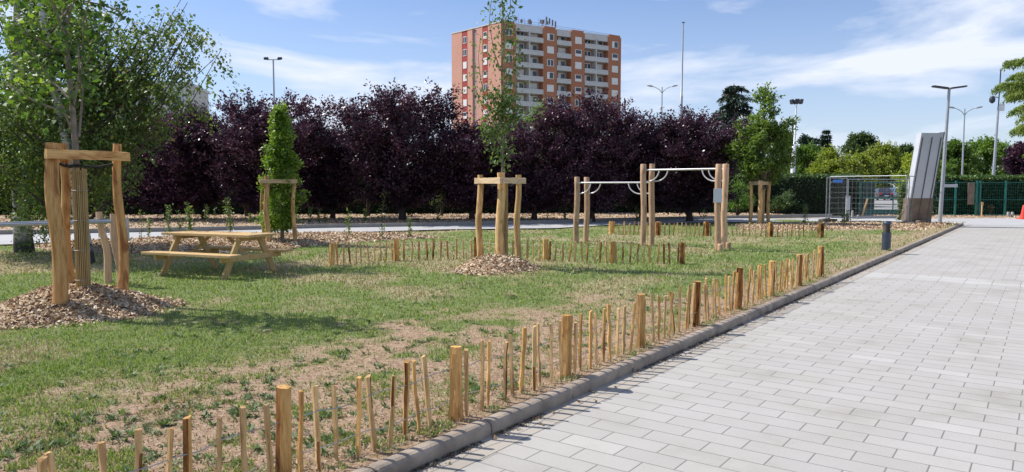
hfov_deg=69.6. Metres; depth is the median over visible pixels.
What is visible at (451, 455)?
litter
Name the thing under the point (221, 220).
mulch bed
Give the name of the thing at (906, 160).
leafy tree
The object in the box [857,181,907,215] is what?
gate
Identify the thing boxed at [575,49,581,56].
window
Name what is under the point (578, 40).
window
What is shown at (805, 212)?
sapling
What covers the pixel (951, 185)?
name board
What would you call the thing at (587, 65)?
window
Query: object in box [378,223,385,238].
sapling
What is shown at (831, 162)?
leafy tree
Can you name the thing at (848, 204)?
utility cabinet
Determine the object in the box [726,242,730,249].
log stump
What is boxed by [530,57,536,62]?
window
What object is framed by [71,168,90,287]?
trunk wrap
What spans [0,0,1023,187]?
sky
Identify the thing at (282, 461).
paling fence
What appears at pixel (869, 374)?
pavement
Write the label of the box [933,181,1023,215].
fence
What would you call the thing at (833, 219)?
barrier
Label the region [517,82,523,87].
window
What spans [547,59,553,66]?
window
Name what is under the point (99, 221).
parallel bars
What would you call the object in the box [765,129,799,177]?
leafy tree
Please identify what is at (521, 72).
window
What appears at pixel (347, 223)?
sapling
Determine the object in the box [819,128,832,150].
fir tree
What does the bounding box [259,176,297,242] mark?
tree stake frame
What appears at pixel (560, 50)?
window
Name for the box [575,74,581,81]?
window
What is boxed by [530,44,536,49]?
window
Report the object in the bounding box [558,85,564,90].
window
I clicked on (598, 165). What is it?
plum tree
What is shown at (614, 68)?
window
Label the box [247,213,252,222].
sapling
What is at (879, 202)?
barrier
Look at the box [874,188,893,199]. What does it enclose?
parked car
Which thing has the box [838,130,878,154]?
leafy tree
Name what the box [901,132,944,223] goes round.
leaning pylon
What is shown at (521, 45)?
window
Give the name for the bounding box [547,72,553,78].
window
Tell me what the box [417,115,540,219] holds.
plum tree
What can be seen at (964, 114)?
street lamp
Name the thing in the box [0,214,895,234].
path kerb
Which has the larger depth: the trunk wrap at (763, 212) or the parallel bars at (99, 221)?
the trunk wrap at (763, 212)
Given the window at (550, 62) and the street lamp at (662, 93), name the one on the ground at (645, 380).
the street lamp at (662, 93)
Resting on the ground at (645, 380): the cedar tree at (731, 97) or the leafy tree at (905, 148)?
the leafy tree at (905, 148)
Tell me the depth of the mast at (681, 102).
69.10 m
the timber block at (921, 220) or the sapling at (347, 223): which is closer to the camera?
the sapling at (347, 223)
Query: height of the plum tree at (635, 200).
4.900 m
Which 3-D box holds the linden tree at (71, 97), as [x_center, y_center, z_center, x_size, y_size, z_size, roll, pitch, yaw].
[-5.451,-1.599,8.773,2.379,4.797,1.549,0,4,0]
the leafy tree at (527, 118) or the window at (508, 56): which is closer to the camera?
the leafy tree at (527, 118)
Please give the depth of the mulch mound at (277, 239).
19.22 m
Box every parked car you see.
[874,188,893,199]
[890,188,898,199]
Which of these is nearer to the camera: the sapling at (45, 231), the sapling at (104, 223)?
the sapling at (104, 223)
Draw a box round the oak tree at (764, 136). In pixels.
[719,82,800,189]
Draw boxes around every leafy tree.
[520,93,562,157]
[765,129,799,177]
[782,140,822,177]
[797,133,818,170]
[805,143,865,177]
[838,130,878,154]
[842,149,880,192]
[860,140,908,187]
[890,152,912,192]
[894,142,913,185]
[940,138,984,175]
[967,134,1013,174]
[990,56,1023,155]
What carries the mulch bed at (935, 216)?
on the ground at (645, 380)
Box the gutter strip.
[413,225,968,471]
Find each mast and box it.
[264,57,281,106]
[679,22,684,128]
[789,99,803,176]
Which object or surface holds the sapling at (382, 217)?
on the lawn at (208, 432)
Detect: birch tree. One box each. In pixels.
[0,0,159,256]
[0,0,244,263]
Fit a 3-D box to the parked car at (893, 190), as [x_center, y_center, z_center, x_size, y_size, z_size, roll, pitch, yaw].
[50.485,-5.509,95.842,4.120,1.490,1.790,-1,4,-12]
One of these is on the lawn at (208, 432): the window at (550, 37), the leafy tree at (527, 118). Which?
the leafy tree at (527, 118)
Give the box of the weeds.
[0,271,764,471]
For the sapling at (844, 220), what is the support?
on the mulch bed at (870, 225)
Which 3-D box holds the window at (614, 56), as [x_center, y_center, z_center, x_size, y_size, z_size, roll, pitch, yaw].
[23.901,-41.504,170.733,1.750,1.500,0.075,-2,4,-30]
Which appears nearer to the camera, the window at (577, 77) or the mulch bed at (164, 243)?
the mulch bed at (164, 243)
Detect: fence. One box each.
[37,246,823,471]
[329,237,684,264]
[609,221,823,237]
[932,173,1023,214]
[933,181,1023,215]
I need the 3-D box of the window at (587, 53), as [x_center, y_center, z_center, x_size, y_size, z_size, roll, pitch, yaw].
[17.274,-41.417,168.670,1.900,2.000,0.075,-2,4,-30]
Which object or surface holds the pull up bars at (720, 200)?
on the lawn at (208, 432)
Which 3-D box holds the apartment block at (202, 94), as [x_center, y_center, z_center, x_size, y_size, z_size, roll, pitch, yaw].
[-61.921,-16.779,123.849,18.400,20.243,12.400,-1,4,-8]
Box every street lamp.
[647,85,677,116]
[931,85,966,221]
[950,106,982,174]
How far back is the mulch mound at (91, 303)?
8.54 m
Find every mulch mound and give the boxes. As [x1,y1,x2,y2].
[0,281,187,329]
[251,237,290,242]
[444,253,552,275]
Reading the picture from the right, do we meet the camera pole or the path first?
the camera pole
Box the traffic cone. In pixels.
[1016,205,1023,218]
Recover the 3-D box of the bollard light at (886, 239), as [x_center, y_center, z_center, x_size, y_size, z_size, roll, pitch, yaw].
[8.966,-0.009,17.618,0.200,0.720,0.200,0,4,0]
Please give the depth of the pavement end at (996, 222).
34.25 m
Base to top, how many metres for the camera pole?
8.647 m
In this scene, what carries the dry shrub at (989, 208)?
on the mulch bed at (935, 216)
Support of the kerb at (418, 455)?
on the ground at (645, 380)
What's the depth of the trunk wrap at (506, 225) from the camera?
13.72 m
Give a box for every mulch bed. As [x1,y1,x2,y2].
[0,212,819,229]
[35,231,437,253]
[733,221,958,231]
[873,214,1019,218]
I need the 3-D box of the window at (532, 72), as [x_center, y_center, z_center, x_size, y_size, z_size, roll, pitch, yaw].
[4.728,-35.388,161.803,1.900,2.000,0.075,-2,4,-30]
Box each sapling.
[36,212,49,242]
[92,208,108,239]
[137,210,144,236]
[145,218,152,235]
[163,203,172,235]
[175,210,184,230]
[184,202,196,230]
[203,204,209,222]
[221,197,233,231]
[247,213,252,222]
[307,207,313,222]
[316,209,320,222]
[344,208,352,235]
[362,208,367,222]
[375,192,390,221]
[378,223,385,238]
[407,217,412,236]
[435,202,440,220]
[633,204,639,220]
[801,202,808,222]
[839,210,853,224]
[893,182,907,220]
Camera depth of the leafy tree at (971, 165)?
56.72 m
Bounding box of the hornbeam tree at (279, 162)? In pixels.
[254,99,311,238]
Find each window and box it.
[505,29,512,35]
[505,55,512,62]
[516,43,523,48]
[516,69,523,74]
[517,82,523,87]
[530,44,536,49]
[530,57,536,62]
[530,70,536,75]
[530,83,536,88]
[530,96,536,101]
[547,33,553,40]
[547,46,553,53]
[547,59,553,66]
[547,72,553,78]
[547,85,553,91]
[558,48,564,52]
[558,60,564,65]
[558,73,564,78]
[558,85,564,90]
[575,37,581,43]
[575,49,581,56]
[575,62,581,68]
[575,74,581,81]
[575,87,580,93]
[585,51,590,55]
[585,63,590,68]
[585,75,590,80]
[612,41,617,48]
[612,53,617,60]
[612,66,617,72]
[612,78,617,84]
[612,90,617,96]
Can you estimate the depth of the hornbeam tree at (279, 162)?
19.07 m
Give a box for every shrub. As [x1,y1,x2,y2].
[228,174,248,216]
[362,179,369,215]
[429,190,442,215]
[727,177,756,214]
[770,188,796,213]
[937,160,955,174]
[985,204,995,214]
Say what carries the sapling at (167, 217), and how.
on the mulch bed at (164, 243)
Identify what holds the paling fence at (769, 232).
on the lawn at (208, 432)
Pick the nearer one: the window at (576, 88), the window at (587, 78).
the window at (576, 88)
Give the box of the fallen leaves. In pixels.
[419,256,896,467]
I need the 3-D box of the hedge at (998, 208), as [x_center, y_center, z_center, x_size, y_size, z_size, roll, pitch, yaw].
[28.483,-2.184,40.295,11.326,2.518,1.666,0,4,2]
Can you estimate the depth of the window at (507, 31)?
156.31 m
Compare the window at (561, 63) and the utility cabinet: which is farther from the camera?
the window at (561, 63)
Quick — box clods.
[0,284,793,471]
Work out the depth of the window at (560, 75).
165.44 m
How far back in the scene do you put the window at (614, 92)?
171.23 m
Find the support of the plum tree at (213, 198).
on the mulch bed at (221, 220)
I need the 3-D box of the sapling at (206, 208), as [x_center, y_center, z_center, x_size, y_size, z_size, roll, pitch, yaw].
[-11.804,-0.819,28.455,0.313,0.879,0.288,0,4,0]
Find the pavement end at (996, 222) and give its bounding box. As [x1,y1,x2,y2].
[795,217,1023,226]
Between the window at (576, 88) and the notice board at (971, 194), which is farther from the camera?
the window at (576, 88)
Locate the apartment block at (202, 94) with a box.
[98,72,209,155]
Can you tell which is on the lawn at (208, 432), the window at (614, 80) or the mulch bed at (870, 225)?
the mulch bed at (870, 225)
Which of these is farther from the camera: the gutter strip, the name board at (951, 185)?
the name board at (951, 185)
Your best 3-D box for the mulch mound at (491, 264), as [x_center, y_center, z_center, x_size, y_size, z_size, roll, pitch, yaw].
[-0.260,0.487,13.412,2.116,0.350,2.116,0,4,0]
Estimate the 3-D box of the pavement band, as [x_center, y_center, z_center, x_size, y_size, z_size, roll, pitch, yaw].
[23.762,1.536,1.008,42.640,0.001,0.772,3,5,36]
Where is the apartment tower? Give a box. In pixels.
[451,13,620,172]
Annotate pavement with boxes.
[456,276,1023,471]
[873,225,1023,281]
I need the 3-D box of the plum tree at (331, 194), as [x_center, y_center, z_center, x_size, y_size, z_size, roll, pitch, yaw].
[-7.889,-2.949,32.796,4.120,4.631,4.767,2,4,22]
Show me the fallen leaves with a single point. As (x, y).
(493, 437)
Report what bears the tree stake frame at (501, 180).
on the lawn at (208, 432)
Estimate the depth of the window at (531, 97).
162.12 m
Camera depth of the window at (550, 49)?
161.80 m
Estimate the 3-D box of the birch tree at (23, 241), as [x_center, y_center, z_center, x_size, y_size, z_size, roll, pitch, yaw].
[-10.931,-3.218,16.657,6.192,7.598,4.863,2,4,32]
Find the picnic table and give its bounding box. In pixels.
[141,230,292,279]
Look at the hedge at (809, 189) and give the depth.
40.19 m
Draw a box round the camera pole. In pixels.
[989,70,1004,174]
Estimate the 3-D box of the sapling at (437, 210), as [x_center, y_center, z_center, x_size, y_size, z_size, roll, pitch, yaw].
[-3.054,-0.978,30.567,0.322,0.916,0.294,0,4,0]
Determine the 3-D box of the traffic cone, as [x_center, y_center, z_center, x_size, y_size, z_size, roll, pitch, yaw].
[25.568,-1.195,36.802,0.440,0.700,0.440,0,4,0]
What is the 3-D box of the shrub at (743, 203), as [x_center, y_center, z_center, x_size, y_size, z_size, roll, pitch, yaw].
[11.198,-1.890,36.197,1.830,2.071,2.431,0,4,0]
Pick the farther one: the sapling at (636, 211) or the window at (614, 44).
the window at (614, 44)
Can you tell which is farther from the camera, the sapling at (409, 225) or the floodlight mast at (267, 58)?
the floodlight mast at (267, 58)
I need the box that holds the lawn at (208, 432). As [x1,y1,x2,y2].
[0,219,953,471]
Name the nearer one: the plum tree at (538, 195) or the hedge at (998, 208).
the plum tree at (538, 195)
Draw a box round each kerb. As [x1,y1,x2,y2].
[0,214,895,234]
[351,223,963,471]
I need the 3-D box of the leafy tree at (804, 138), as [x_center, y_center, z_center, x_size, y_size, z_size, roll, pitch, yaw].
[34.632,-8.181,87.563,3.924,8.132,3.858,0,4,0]
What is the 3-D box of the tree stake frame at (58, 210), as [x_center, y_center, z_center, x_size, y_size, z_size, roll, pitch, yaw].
[-5.320,-0.155,8.964,0.803,1.972,1.098,2,4,23]
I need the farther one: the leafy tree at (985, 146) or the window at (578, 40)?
the window at (578, 40)
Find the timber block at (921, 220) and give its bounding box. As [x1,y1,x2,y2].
[915,219,930,222]
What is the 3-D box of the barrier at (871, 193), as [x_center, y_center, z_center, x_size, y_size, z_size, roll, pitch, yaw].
[17.587,-1.750,35.270,3.733,1.970,0.679,-1,4,-9]
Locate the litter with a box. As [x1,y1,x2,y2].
[411,235,940,471]
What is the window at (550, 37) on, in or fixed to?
in the apartment tower
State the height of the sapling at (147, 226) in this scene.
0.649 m
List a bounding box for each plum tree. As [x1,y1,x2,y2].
[26,130,162,219]
[109,105,228,219]
[154,100,237,218]
[190,87,350,217]
[294,120,370,218]
[306,77,476,219]
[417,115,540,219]
[468,106,599,219]
[529,87,658,221]
[603,110,689,219]
[629,104,767,220]
[1001,141,1023,174]
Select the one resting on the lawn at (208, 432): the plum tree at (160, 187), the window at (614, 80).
the plum tree at (160, 187)
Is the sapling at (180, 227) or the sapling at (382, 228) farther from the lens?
the sapling at (180, 227)
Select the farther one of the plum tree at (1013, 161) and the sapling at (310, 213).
the plum tree at (1013, 161)
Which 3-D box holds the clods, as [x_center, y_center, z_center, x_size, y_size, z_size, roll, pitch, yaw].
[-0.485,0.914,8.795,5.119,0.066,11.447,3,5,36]
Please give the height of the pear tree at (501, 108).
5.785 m
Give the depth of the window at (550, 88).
162.36 m
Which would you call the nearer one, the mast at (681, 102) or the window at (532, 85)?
the mast at (681, 102)
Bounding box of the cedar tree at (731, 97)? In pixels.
[710,85,780,173]
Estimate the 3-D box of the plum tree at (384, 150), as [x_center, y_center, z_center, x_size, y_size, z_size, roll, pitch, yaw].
[-4.840,-3.505,30.518,7.116,6.065,6.374,0,4,7]
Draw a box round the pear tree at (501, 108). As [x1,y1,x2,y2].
[458,0,531,172]
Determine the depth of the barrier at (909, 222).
29.16 m
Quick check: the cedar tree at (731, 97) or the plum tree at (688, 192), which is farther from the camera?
the cedar tree at (731, 97)
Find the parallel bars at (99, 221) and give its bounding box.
[0,212,129,285]
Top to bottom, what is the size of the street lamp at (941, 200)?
5.878 m
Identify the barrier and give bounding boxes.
[818,177,847,221]
[821,175,912,222]
[845,179,908,218]
[907,176,915,223]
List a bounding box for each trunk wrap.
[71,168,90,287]
[504,183,507,254]
[762,190,764,222]
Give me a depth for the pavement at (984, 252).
16.75 m
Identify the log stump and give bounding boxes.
[717,244,722,251]
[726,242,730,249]
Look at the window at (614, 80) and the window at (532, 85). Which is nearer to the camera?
the window at (532, 85)
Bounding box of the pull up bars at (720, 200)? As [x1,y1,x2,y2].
[573,164,728,249]
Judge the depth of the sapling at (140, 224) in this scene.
20.25 m
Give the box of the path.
[0,218,895,244]
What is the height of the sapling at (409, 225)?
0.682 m
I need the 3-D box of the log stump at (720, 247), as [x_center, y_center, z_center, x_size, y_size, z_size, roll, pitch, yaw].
[4.878,0.295,17.251,0.120,0.223,0.122,0,4,0]
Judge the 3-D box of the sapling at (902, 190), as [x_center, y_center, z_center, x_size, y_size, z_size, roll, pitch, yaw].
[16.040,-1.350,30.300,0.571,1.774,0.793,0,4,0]
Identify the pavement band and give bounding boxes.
[864,272,1023,286]
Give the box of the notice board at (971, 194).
[967,183,974,204]
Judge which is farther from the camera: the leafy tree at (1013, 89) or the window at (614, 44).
the window at (614, 44)
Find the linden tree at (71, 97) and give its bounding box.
[0,0,159,170]
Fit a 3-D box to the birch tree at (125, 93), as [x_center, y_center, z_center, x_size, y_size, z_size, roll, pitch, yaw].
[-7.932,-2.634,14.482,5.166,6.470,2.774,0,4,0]
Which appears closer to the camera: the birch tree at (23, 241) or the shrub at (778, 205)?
the birch tree at (23, 241)
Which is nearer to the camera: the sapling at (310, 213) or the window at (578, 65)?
the sapling at (310, 213)
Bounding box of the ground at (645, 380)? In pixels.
[455,226,966,471]
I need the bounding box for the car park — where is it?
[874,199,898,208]
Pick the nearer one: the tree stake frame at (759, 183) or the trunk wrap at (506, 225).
the trunk wrap at (506, 225)
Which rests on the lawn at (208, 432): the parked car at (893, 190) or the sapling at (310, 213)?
the sapling at (310, 213)
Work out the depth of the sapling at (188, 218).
21.51 m
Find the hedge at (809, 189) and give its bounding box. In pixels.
[0,172,864,215]
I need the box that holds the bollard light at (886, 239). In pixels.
[881,221,890,250]
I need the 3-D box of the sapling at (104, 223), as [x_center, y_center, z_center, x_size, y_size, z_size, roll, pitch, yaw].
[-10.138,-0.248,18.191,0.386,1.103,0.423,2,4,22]
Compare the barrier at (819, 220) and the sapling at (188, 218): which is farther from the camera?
the barrier at (819, 220)
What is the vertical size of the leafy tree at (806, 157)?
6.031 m
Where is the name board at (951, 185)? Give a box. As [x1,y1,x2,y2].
[944,184,957,187]
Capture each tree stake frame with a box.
[44,142,129,305]
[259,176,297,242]
[474,172,525,257]
[748,180,770,223]
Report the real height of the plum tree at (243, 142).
5.952 m
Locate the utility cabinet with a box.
[845,196,850,215]
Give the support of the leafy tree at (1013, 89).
on the pavement at (984, 252)
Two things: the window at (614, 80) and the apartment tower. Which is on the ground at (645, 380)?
the apartment tower
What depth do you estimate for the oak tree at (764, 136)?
28.66 m
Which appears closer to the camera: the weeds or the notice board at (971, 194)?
the weeds
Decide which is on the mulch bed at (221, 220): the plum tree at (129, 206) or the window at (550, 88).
the plum tree at (129, 206)
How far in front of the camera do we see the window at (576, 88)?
166.01 m
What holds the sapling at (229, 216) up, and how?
on the mulch bed at (164, 243)
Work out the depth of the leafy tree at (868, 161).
68.22 m
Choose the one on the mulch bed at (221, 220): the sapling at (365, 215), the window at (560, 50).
the sapling at (365, 215)
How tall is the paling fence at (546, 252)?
0.549 m
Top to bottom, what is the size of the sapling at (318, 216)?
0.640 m
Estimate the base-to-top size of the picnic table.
0.712 m

